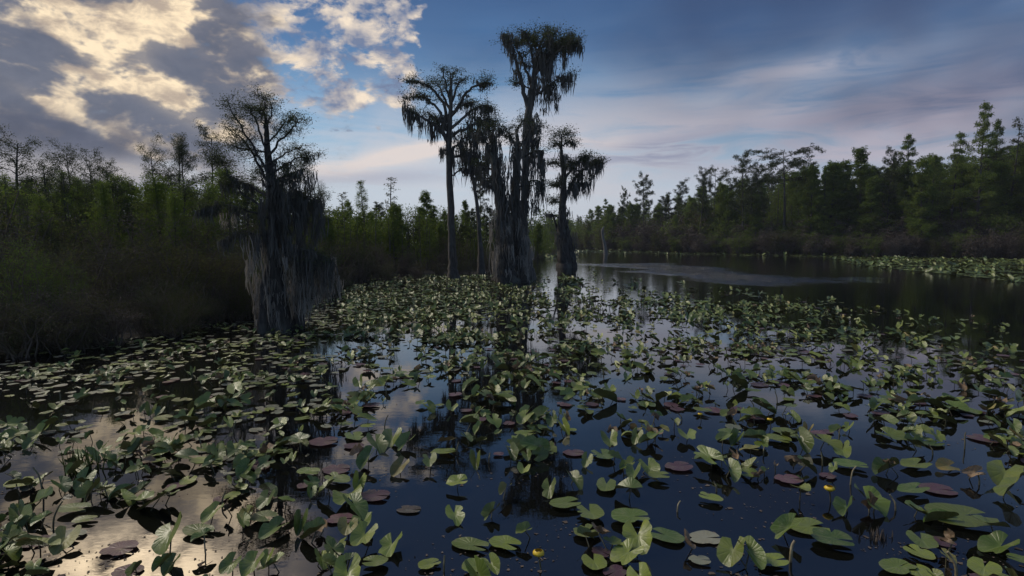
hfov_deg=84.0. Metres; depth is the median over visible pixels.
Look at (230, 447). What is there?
lily pad
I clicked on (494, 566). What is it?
lily pad
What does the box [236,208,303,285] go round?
shrub
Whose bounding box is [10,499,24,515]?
lily pad
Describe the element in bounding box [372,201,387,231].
cypress tree
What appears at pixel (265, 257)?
shrub
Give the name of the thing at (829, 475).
lily pad
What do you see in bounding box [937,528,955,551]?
lily pad
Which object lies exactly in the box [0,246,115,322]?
shrub
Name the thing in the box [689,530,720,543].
lily pad
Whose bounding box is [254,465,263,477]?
lily pad
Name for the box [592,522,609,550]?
lily pad
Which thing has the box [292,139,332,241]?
cypress tree
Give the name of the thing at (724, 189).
cypress tree
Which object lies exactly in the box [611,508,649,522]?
lily pad
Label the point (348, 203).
cypress tree
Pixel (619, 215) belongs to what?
cypress tree
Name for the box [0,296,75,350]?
shrub
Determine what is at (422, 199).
cypress tree
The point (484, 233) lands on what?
cypress tree
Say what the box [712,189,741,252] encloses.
cypress tree
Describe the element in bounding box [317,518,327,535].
lily pad
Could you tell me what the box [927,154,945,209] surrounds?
cypress tree
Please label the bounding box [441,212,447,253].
cypress tree
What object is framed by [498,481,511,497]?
lily pad
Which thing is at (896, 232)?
shrub
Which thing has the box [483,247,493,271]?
shrub
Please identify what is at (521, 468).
lily pad
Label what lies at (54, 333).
shrub
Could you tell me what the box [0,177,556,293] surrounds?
woods
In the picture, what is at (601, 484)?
lily pad
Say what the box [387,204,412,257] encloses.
cypress tree
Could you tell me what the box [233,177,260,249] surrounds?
cypress tree
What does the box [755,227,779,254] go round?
shrub
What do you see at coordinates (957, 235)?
shrub
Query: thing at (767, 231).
shrub
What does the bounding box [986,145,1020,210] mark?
cypress tree
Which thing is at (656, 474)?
lily pad
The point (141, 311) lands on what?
shrub
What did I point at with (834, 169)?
cypress tree
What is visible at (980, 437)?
lily pad
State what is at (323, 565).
lily pad
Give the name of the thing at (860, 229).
shrub
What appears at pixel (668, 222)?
shrub
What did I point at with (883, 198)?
cypress tree
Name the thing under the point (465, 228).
cypress tree
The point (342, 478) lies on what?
lily pad
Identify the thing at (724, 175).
cypress tree
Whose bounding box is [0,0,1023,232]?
sky
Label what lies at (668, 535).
lily pad
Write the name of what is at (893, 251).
shrub
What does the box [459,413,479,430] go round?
lily pad
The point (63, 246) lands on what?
shrub
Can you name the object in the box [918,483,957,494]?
lily pad
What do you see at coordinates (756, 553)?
lily pad
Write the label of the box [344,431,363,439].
lily pad
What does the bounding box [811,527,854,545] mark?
lily pad
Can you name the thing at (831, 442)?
lily pad
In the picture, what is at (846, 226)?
shrub
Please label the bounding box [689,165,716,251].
cypress tree
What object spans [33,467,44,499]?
bare stalk
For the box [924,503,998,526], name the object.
lily pad
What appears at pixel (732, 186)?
cypress tree
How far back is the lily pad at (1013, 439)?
5.38 m
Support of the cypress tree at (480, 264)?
on the bank at (150, 332)
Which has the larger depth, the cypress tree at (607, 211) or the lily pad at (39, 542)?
the cypress tree at (607, 211)
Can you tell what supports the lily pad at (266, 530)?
on the water
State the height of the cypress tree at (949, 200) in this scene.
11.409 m
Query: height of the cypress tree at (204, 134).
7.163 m
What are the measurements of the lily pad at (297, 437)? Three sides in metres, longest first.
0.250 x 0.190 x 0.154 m
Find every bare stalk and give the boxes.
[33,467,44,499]
[52,501,62,529]
[443,555,445,572]
[789,540,795,562]
[850,466,856,484]
[946,551,957,575]
[964,432,965,448]
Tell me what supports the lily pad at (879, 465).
on the water
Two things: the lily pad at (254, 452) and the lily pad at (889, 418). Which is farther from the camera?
the lily pad at (889, 418)
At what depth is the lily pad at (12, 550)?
3.57 m
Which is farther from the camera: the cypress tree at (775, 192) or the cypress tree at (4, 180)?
the cypress tree at (775, 192)
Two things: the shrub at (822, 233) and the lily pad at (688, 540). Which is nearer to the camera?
the lily pad at (688, 540)
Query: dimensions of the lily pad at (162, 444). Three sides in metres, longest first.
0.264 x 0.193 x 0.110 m
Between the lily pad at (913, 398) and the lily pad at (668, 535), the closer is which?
the lily pad at (668, 535)
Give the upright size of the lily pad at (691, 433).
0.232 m
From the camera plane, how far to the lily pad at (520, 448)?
5.29 m
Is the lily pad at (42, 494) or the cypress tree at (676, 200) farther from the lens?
the cypress tree at (676, 200)
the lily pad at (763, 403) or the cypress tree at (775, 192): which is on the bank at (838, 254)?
the cypress tree at (775, 192)
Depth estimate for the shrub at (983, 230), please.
66.54 m
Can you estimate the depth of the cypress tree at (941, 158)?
87.13 m
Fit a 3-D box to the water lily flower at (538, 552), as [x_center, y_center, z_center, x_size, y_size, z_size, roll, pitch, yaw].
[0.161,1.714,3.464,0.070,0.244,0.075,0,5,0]
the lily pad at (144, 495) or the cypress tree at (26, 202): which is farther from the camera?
the cypress tree at (26, 202)
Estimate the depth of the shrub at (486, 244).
38.84 m
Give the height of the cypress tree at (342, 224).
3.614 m
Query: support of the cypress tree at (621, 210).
on the bank at (838, 254)
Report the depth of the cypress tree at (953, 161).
83.75 m
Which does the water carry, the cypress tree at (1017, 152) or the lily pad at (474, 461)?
the lily pad at (474, 461)
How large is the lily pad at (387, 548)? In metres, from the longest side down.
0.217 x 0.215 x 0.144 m
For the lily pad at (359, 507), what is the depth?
4.14 m
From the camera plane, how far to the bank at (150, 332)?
13.63 m
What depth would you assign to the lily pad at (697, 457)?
5.14 m
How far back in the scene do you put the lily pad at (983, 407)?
6.53 m
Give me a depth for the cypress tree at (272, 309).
12.23 m
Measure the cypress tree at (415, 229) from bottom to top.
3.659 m
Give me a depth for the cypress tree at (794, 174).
95.59 m
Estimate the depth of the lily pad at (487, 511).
4.12 m
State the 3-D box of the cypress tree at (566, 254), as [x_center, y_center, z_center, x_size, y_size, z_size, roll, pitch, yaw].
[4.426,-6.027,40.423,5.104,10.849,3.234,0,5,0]
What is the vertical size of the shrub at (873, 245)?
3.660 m
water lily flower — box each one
[533,548,543,569]
[824,485,834,501]
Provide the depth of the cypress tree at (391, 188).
34.70 m
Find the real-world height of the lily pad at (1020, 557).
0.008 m
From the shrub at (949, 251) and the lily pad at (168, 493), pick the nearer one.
the lily pad at (168, 493)
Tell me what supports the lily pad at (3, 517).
on the water
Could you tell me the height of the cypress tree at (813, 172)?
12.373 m
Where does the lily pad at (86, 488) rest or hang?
on the water
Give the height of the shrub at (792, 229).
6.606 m
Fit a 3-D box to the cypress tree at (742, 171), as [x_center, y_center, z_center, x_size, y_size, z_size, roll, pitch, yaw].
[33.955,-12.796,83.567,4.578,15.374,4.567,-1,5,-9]
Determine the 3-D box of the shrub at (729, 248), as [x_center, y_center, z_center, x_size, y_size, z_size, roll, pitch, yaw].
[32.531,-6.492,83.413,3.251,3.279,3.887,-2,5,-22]
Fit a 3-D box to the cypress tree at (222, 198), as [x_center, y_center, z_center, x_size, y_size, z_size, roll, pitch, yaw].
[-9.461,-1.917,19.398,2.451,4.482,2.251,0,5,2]
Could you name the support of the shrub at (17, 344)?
on the bank at (150, 332)
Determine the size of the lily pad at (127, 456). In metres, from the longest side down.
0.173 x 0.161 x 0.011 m
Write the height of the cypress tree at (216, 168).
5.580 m
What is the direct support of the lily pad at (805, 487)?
on the water
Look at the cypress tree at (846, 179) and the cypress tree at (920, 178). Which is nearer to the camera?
the cypress tree at (920, 178)
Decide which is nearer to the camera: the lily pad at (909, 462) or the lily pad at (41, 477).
the lily pad at (41, 477)
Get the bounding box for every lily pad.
[0,429,23,440]
[0,513,8,522]
[0,524,26,546]
[0,560,18,568]
[1,528,20,544]
[3,476,33,486]
[3,477,33,495]
[3,521,17,534]
[3,543,22,560]
[4,515,24,526]
[8,504,31,527]
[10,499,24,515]
[13,537,60,550]
[16,534,41,552]
[19,484,33,490]
[21,535,50,547]
[25,567,50,575]
[26,486,52,509]
[27,423,48,439]
[30,510,52,527]
[33,471,52,485]
[41,416,58,430]
[48,525,80,554]
[48,529,86,537]
[51,476,72,491]
[56,502,90,511]
[65,460,89,474]
[71,515,97,522]
[73,467,96,489]
[74,477,99,501]
[92,484,114,498]
[99,540,138,555]
[103,487,121,497]
[104,449,126,453]
[108,483,135,499]
[111,564,143,575]
[114,489,136,505]
[117,453,132,458]
[120,436,135,449]
[127,436,144,454]
[127,491,153,503]
[130,480,151,494]
[136,484,176,510]
[145,401,156,415]
[146,441,168,456]
[151,511,180,554]
[151,553,171,571]
[157,489,179,505]
[160,552,180,575]
[161,458,179,468]
[161,469,181,480]
[164,432,177,449]
[167,482,186,488]
[173,414,198,426]
[174,448,197,463]
[179,475,196,484]
[182,523,213,535]
[189,456,219,462]
[190,528,214,554]
[200,501,223,524]
[210,443,225,464]
[218,552,241,573]
[224,491,240,498]
[226,440,243,457]
[227,482,247,490]
[235,457,255,478]
[236,507,253,520]
[237,511,249,528]
[239,550,264,575]
[247,449,265,456]
[250,510,277,521]
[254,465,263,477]
[255,489,274,508]
[257,552,284,572]
[258,482,277,496]
[258,515,288,539]
[260,547,273,567]
[277,436,291,447]
[278,496,294,513]
[288,432,307,450]
[294,508,307,535]
[297,467,319,473]
[299,517,325,543]
[309,436,337,445]
[315,548,329,569]
[317,475,333,495]
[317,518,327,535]
[319,553,336,573]
[322,464,349,473]
[324,471,350,482]
[324,536,346,557]
[325,538,343,555]
[327,513,352,522]
[332,484,361,506]
[333,553,360,575]
[337,516,357,534]
[342,492,367,519]
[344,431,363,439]
[344,443,363,447]
[344,552,355,569]
[349,443,363,455]
[349,512,371,527]
[350,521,377,545]
[352,470,366,489]
[356,445,375,469]
[361,489,389,500]
[362,555,387,565]
[366,432,388,453]
[378,531,401,556]
[382,427,401,447]
[390,456,409,476]
[394,431,415,450]
[397,505,420,512]
[418,558,440,568]
[422,452,436,467]
[430,448,455,453]
[445,504,464,525]
[446,474,467,487]
[451,537,488,550]
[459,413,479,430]
[462,558,488,572]
[464,555,490,575]
[469,449,479,469]
[480,501,499,519]
[482,552,499,574]
[489,535,520,549]
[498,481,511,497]
[505,437,519,446]
[505,442,518,460]
[514,430,534,434]
[516,433,531,446]
[516,521,531,537]
[517,462,530,473]
[518,444,526,453]
[520,435,549,451]
[527,405,550,422]
[537,424,553,437]
[541,477,555,498]
[549,441,556,453]
[549,496,580,507]
[563,449,583,455]
[567,470,582,490]
[573,523,596,536]
[576,504,604,518]
[577,526,597,546]
[581,554,606,569]
[591,449,612,458]
[592,388,616,401]
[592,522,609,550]
[592,546,610,556]
[596,477,615,490]
[600,429,617,446]
[603,536,621,549]
[603,564,626,575]
[610,538,643,564]
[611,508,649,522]
[615,477,641,498]
[621,431,631,436]
[622,519,652,554]
[626,462,640,477]
[626,562,651,575]
[638,401,655,406]
[638,458,659,473]
[646,423,662,439]
[648,471,669,477]
[651,527,684,542]
[665,461,692,470]
[678,394,696,403]
[678,428,695,438]
[684,528,695,548]
[688,555,710,564]
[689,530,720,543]
[694,445,723,465]
[694,455,726,461]
[699,491,722,500]
[711,453,732,468]
[715,431,731,445]
[717,536,745,566]
[718,428,740,434]
[723,458,741,482]
[727,374,747,389]
[729,428,743,445]
[737,535,766,569]
[741,407,767,423]
[741,457,756,469]
[742,429,766,440]
[751,415,764,419]
[752,397,774,413]
[766,434,791,442]
[766,553,788,565]
[770,513,801,538]
[772,427,798,437]
[774,474,803,482]
[776,403,797,414]
[784,455,801,466]
[790,483,810,500]
[790,517,829,534]
[791,426,813,452]
[797,455,816,473]
[803,421,813,431]
[810,430,826,436]
[810,432,842,449]
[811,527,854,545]
[819,472,836,478]
[832,440,851,457]
[832,496,852,515]
[833,458,867,467]
[854,484,890,516]
[861,491,877,512]
[872,414,898,426]
[872,457,899,474]
[875,426,906,439]
[879,558,916,573]
[883,459,898,476]
[897,482,929,492]
[900,458,931,467]
[902,563,933,575]
[903,544,935,559]
[904,433,926,450]
[905,500,927,516]
[906,394,929,406]
[906,530,938,548]
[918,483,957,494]
[923,508,958,524]
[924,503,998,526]
[925,397,947,408]
[926,568,943,575]
[933,536,956,546]
[935,457,960,470]
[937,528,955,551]
[945,400,968,412]
[961,465,985,478]
[966,434,997,442]
[967,556,1001,575]
[968,407,981,413]
[969,514,1010,531]
[969,573,990,575]
[977,530,1019,553]
[978,403,995,414]
[987,460,1023,484]
[991,573,1007,575]
[993,471,1023,497]
[996,434,1016,443]
[1004,406,1023,418]
[1005,566,1017,575]
[1006,553,1023,562]
[1010,437,1023,448]
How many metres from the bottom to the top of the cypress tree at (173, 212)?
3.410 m
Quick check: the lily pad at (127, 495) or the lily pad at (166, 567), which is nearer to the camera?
the lily pad at (166, 567)
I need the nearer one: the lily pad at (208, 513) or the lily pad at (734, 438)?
the lily pad at (208, 513)
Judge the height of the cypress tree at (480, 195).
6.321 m
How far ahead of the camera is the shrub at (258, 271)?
14.18 m
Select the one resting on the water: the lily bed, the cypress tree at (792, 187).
the lily bed
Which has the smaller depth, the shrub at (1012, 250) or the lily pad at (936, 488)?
the lily pad at (936, 488)
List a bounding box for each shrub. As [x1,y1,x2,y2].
[0,185,66,262]
[0,204,73,283]
[0,224,50,330]
[0,228,62,345]
[0,229,147,326]
[0,232,41,327]
[0,233,144,308]
[0,239,64,302]
[0,243,92,326]
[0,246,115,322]
[0,284,47,351]
[0,294,87,360]
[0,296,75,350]
[1,198,106,272]
[2,288,125,355]
[7,216,118,290]
[7,223,123,279]
[7,284,114,352]
[8,208,171,303]
[31,210,170,295]
[37,240,160,321]
[39,250,97,339]
[39,282,114,349]
[43,249,134,316]
[58,280,145,345]
[61,224,222,317]
[63,292,161,349]
[101,274,173,333]
[136,235,245,314]
[136,247,246,321]
[160,201,245,294]
[170,238,255,318]
[174,222,246,301]
[197,241,252,308]
[202,247,291,307]
[209,276,256,322]
[214,213,289,299]
[216,275,260,320]
[233,229,312,299]
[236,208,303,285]
[241,253,269,318]
[322,243,366,286]
[348,265,370,283]
[371,259,405,281]
[378,265,396,282]
[407,264,425,279]
[430,261,447,275]
[457,261,468,274]
[462,260,475,274]
[469,238,495,268]
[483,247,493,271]
[569,228,580,247]
[571,216,593,247]
[580,212,594,239]
[580,231,596,248]
[589,218,598,248]
[589,219,609,248]
[601,218,661,249]
[606,236,615,248]
[636,215,665,250]
[648,229,667,251]
[653,220,697,251]
[654,218,698,250]
[655,214,686,232]
[660,226,677,251]
[667,204,698,231]
[668,234,687,251]
[678,197,737,251]
[697,218,737,251]
[703,230,731,252]
[704,212,749,252]
[710,213,774,252]
[717,221,756,252]
[718,235,743,253]
[722,228,756,253]
[746,221,779,252]
[748,236,763,253]
[753,212,801,252]
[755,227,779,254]
[756,219,776,252]
[765,226,801,254]
[774,230,800,254]
[781,215,811,253]
[781,217,808,252]
[789,214,824,252]
[792,226,834,254]
[792,231,817,254]
[799,234,821,254]
[808,217,857,253]
[821,237,846,253]
[825,216,856,253]
[829,233,855,255]
[832,232,861,255]
[834,216,880,254]
[849,213,883,254]
[853,229,884,255]
[855,226,896,255]
[858,203,905,254]
[873,225,915,255]
[877,206,937,254]
[880,221,914,254]
[880,235,904,255]
[892,227,934,255]
[912,238,932,255]
[930,234,959,256]
[932,218,978,254]
[934,206,981,243]
[939,232,979,256]
[948,226,982,257]
[954,199,1001,255]
[957,229,1013,257]
[962,217,1019,242]
[969,210,1014,254]
[981,224,1019,257]
[981,236,1003,257]
[987,221,1023,256]
[992,214,1023,256]
[1000,229,1023,257]
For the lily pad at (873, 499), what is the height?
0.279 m
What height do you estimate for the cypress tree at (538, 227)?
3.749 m
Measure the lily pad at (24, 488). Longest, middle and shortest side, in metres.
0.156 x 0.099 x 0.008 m
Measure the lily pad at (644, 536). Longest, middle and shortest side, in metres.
0.272 x 0.244 x 0.196 m
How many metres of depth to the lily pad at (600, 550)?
3.65 m
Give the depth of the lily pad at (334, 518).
4.09 m
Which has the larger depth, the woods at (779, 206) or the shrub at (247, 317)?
the woods at (779, 206)
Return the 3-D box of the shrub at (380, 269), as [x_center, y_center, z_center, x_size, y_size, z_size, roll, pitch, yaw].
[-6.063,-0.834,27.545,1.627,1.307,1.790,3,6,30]
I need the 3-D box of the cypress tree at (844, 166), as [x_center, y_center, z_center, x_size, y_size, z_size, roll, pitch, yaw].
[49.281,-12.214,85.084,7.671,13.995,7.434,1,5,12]
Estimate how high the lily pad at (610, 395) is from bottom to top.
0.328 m
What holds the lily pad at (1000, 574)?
on the water
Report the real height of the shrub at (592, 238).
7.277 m
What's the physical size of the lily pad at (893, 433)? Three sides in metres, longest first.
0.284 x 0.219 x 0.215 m
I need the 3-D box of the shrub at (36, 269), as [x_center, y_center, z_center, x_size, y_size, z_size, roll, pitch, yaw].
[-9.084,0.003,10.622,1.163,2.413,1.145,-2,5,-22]
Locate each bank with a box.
[0,245,552,353]
[580,247,1022,257]
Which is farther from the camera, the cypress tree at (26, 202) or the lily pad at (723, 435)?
the cypress tree at (26, 202)
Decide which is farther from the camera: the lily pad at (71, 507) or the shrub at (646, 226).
the shrub at (646, 226)
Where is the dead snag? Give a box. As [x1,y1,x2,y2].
[601,226,607,254]
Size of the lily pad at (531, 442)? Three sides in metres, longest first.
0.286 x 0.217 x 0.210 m
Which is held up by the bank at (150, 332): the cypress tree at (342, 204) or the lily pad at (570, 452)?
the cypress tree at (342, 204)
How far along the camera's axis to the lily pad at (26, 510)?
4.01 m
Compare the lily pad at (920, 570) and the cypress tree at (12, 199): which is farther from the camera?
the cypress tree at (12, 199)
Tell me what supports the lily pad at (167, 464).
on the water
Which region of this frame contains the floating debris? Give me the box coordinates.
[0,348,1023,575]
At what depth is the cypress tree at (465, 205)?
43.62 m
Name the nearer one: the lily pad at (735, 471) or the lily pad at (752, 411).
the lily pad at (735, 471)
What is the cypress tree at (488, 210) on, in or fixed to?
on the bank at (150, 332)
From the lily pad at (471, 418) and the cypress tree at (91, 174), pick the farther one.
the cypress tree at (91, 174)
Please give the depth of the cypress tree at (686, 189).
102.88 m
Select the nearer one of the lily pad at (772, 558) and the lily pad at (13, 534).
the lily pad at (772, 558)
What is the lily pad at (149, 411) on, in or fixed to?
on the water
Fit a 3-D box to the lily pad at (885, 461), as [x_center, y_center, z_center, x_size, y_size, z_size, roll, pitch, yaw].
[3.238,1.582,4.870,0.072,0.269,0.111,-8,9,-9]
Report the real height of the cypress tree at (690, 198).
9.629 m
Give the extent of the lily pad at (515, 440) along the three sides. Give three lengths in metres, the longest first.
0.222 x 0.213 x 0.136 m
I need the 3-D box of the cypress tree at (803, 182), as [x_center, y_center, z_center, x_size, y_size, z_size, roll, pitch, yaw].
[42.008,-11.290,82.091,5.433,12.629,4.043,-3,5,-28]
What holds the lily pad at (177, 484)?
on the water
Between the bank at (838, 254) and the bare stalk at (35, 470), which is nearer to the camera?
the bare stalk at (35, 470)
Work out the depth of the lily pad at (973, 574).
3.38 m
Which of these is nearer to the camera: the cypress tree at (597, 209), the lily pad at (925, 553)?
the lily pad at (925, 553)
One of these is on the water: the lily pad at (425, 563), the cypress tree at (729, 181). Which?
the lily pad at (425, 563)
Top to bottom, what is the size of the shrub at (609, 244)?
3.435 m
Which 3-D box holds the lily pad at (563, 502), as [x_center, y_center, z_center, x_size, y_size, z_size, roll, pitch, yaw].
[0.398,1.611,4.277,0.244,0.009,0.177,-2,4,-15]
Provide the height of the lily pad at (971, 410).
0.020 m
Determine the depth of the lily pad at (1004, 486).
4.44 m
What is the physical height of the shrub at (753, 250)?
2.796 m
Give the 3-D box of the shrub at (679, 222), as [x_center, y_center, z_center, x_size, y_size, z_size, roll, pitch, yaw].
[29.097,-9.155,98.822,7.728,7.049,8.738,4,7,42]
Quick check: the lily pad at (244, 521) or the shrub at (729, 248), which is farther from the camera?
the shrub at (729, 248)
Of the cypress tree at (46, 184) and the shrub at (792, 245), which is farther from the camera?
the shrub at (792, 245)
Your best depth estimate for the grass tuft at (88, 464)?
4.90 m
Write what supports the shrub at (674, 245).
on the bank at (838, 254)
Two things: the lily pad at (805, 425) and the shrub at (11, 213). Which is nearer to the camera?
the lily pad at (805, 425)
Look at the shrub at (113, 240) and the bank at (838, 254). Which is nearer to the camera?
the shrub at (113, 240)
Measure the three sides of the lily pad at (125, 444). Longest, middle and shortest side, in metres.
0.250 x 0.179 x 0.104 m
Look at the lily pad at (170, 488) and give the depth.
4.21 m
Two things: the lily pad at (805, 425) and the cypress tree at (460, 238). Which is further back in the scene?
the cypress tree at (460, 238)
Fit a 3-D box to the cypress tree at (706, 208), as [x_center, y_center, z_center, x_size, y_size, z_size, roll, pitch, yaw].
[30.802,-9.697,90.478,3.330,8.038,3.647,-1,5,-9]
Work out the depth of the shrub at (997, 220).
65.79 m
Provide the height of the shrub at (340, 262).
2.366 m
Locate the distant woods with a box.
[527,209,585,244]
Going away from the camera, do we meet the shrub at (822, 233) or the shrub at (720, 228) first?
the shrub at (822, 233)
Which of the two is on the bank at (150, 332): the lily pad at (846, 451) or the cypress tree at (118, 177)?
the cypress tree at (118, 177)
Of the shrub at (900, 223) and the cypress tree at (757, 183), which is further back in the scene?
the cypress tree at (757, 183)
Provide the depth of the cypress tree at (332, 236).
27.95 m
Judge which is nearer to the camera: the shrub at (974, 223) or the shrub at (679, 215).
the shrub at (974, 223)
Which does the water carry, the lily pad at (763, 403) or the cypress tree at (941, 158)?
the lily pad at (763, 403)
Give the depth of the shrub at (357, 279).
26.00 m
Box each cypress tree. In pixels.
[0,123,51,224]
[0,173,19,233]
[0,184,19,238]
[7,183,34,220]
[12,184,38,246]
[18,175,37,211]
[23,193,60,264]
[27,151,66,230]
[34,164,90,243]
[34,176,56,203]
[38,137,98,212]
[49,169,81,254]
[66,146,104,211]
[69,175,99,244]
[72,168,146,249]
[73,178,120,231]
[83,176,130,273]
[85,154,129,201]
[89,173,133,253]
[116,193,144,259]
[118,179,140,231]
[125,181,161,240]
[127,170,180,255]
[133,130,173,214]
[144,183,168,238]
[148,175,217,243]
[154,171,173,228]
[154,189,194,286]
[159,133,199,228]
[182,189,203,259]
[187,82,345,333]
[187,117,238,201]
[193,180,222,270]
[205,153,242,216]
[208,166,255,258]
[230,174,266,249]
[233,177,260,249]
[240,184,261,239]
[256,187,266,223]
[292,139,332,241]
[311,180,331,226]
[324,216,344,266]
[331,191,349,235]
[332,211,353,242]
[341,199,353,246]
[351,215,372,254]
[353,181,378,246]
[367,211,381,247]
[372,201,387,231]
[382,177,402,252]
[383,201,404,271]
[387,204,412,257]
[395,62,507,279]
[409,214,423,267]
[411,205,430,254]
[415,190,435,242]
[425,211,435,264]
[428,205,439,261]
[432,222,444,262]
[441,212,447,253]
[454,214,460,248]
[455,227,464,259]
[456,146,491,272]
[459,199,473,261]
[460,208,476,268]
[466,104,558,283]
[468,184,493,228]
[482,205,495,254]
[482,219,487,262]
[489,17,589,280]
[530,223,544,258]
[540,123,610,267]
[587,206,602,247]
[588,208,594,225]
[596,199,609,230]
[601,207,611,239]
[603,204,615,219]
[604,212,619,249]
[614,206,625,224]
[616,202,625,225]
[620,185,630,214]
[622,203,637,248]
[632,172,653,250]
[634,204,641,222]
[637,201,651,222]
[650,205,661,227]
[651,192,676,223]
[661,194,669,227]
[670,177,689,219]
[673,194,683,210]
[684,195,697,224]
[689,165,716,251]
[694,186,711,218]
[696,202,712,238]
[701,168,732,213]
[706,181,733,235]
[710,186,721,219]
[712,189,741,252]
[724,178,737,193]
[725,150,758,252]
[728,182,743,216]
[738,167,766,248]
[740,193,766,241]
[743,181,769,212]
[747,142,825,253]
[750,160,769,209]
[757,180,770,221]
[760,165,776,197]
[762,164,782,212]
[769,182,786,218]
[776,171,788,186]
[779,177,800,215]
[785,170,801,214]
[787,165,814,227]
[791,163,826,253]
[807,160,856,253]
[812,166,838,253]
[825,175,845,219]
[837,145,875,251]
[838,159,857,190]
[843,168,851,190]
[849,175,887,253]
[856,162,880,213]
[865,177,896,235]
[870,165,880,199]
[876,161,912,223]
[878,145,901,221]
[879,160,919,250]
[887,133,924,254]
[899,155,943,255]
[909,181,925,251]
[927,152,948,175]
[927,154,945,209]
[927,156,946,203]
[931,131,975,221]
[943,166,979,224]
[946,154,969,192]
[951,100,1002,254]
[968,153,1010,209]
[979,161,1022,236]
[981,118,1012,206]
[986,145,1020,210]
[1003,116,1023,254]
[1003,141,1023,218]
[1004,142,1022,196]
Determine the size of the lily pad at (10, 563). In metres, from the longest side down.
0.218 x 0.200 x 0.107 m
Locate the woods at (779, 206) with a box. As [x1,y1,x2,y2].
[585,152,1023,252]
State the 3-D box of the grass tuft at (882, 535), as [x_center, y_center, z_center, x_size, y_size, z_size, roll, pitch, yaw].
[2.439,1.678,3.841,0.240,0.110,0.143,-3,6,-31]
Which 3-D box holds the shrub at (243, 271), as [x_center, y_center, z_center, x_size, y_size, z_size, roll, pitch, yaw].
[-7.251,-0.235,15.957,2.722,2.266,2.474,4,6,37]
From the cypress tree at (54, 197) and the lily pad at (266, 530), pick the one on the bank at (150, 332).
the cypress tree at (54, 197)
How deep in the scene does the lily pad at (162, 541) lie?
3.64 m
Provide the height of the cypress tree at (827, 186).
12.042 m
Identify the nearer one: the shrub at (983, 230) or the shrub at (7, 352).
the shrub at (7, 352)
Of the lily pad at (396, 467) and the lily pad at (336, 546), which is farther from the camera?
the lily pad at (396, 467)
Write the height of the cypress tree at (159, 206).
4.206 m
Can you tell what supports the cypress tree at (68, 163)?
on the bank at (150, 332)
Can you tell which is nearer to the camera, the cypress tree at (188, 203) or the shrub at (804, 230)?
the cypress tree at (188, 203)
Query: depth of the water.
5.93 m
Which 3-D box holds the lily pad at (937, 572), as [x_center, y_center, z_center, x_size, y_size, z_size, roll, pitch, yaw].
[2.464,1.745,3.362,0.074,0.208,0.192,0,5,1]
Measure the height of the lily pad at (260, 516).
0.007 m
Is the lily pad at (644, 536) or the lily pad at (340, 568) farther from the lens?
the lily pad at (644, 536)
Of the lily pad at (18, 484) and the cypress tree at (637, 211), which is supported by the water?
the lily pad at (18, 484)
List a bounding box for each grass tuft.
[58,446,105,476]
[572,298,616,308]
[856,522,892,541]
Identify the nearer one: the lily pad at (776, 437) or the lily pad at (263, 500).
the lily pad at (263, 500)
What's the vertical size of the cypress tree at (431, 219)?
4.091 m
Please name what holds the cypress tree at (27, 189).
on the bank at (150, 332)
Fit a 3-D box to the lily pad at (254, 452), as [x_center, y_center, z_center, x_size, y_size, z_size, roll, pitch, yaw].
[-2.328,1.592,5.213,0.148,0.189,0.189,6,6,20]
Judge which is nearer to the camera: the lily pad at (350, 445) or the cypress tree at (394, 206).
the lily pad at (350, 445)
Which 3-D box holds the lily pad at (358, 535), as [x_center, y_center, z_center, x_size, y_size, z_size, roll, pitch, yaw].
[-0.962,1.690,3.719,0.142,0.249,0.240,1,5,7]
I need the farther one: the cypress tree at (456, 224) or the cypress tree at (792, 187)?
the cypress tree at (792, 187)
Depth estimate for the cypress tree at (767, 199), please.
91.30 m
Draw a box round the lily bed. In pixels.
[0,249,1023,575]
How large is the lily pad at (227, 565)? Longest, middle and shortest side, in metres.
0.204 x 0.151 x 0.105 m
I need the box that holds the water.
[0,243,1023,575]
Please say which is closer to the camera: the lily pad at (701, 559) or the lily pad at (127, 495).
the lily pad at (701, 559)
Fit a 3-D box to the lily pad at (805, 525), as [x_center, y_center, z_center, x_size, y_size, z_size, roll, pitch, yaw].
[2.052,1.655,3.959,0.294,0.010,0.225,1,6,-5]
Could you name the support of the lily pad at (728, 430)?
on the water
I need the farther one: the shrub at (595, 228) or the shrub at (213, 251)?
the shrub at (595, 228)
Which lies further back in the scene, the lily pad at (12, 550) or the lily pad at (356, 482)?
the lily pad at (356, 482)
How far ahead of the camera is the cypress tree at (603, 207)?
122.80 m
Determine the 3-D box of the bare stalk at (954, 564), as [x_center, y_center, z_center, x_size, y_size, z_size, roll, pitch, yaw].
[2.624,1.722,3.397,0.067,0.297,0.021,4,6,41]
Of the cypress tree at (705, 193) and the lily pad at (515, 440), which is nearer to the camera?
the lily pad at (515, 440)
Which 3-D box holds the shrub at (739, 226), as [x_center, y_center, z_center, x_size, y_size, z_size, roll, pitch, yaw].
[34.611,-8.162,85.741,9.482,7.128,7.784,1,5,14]
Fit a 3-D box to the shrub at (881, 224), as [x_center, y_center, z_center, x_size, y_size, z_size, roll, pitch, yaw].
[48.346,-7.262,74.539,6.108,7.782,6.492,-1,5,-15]
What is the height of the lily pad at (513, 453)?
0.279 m
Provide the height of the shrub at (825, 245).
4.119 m
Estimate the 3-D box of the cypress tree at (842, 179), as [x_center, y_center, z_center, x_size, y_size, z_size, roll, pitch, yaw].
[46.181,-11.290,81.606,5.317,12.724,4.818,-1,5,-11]
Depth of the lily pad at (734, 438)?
5.58 m
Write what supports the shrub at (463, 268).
on the bank at (150, 332)
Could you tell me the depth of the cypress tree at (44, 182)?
24.68 m

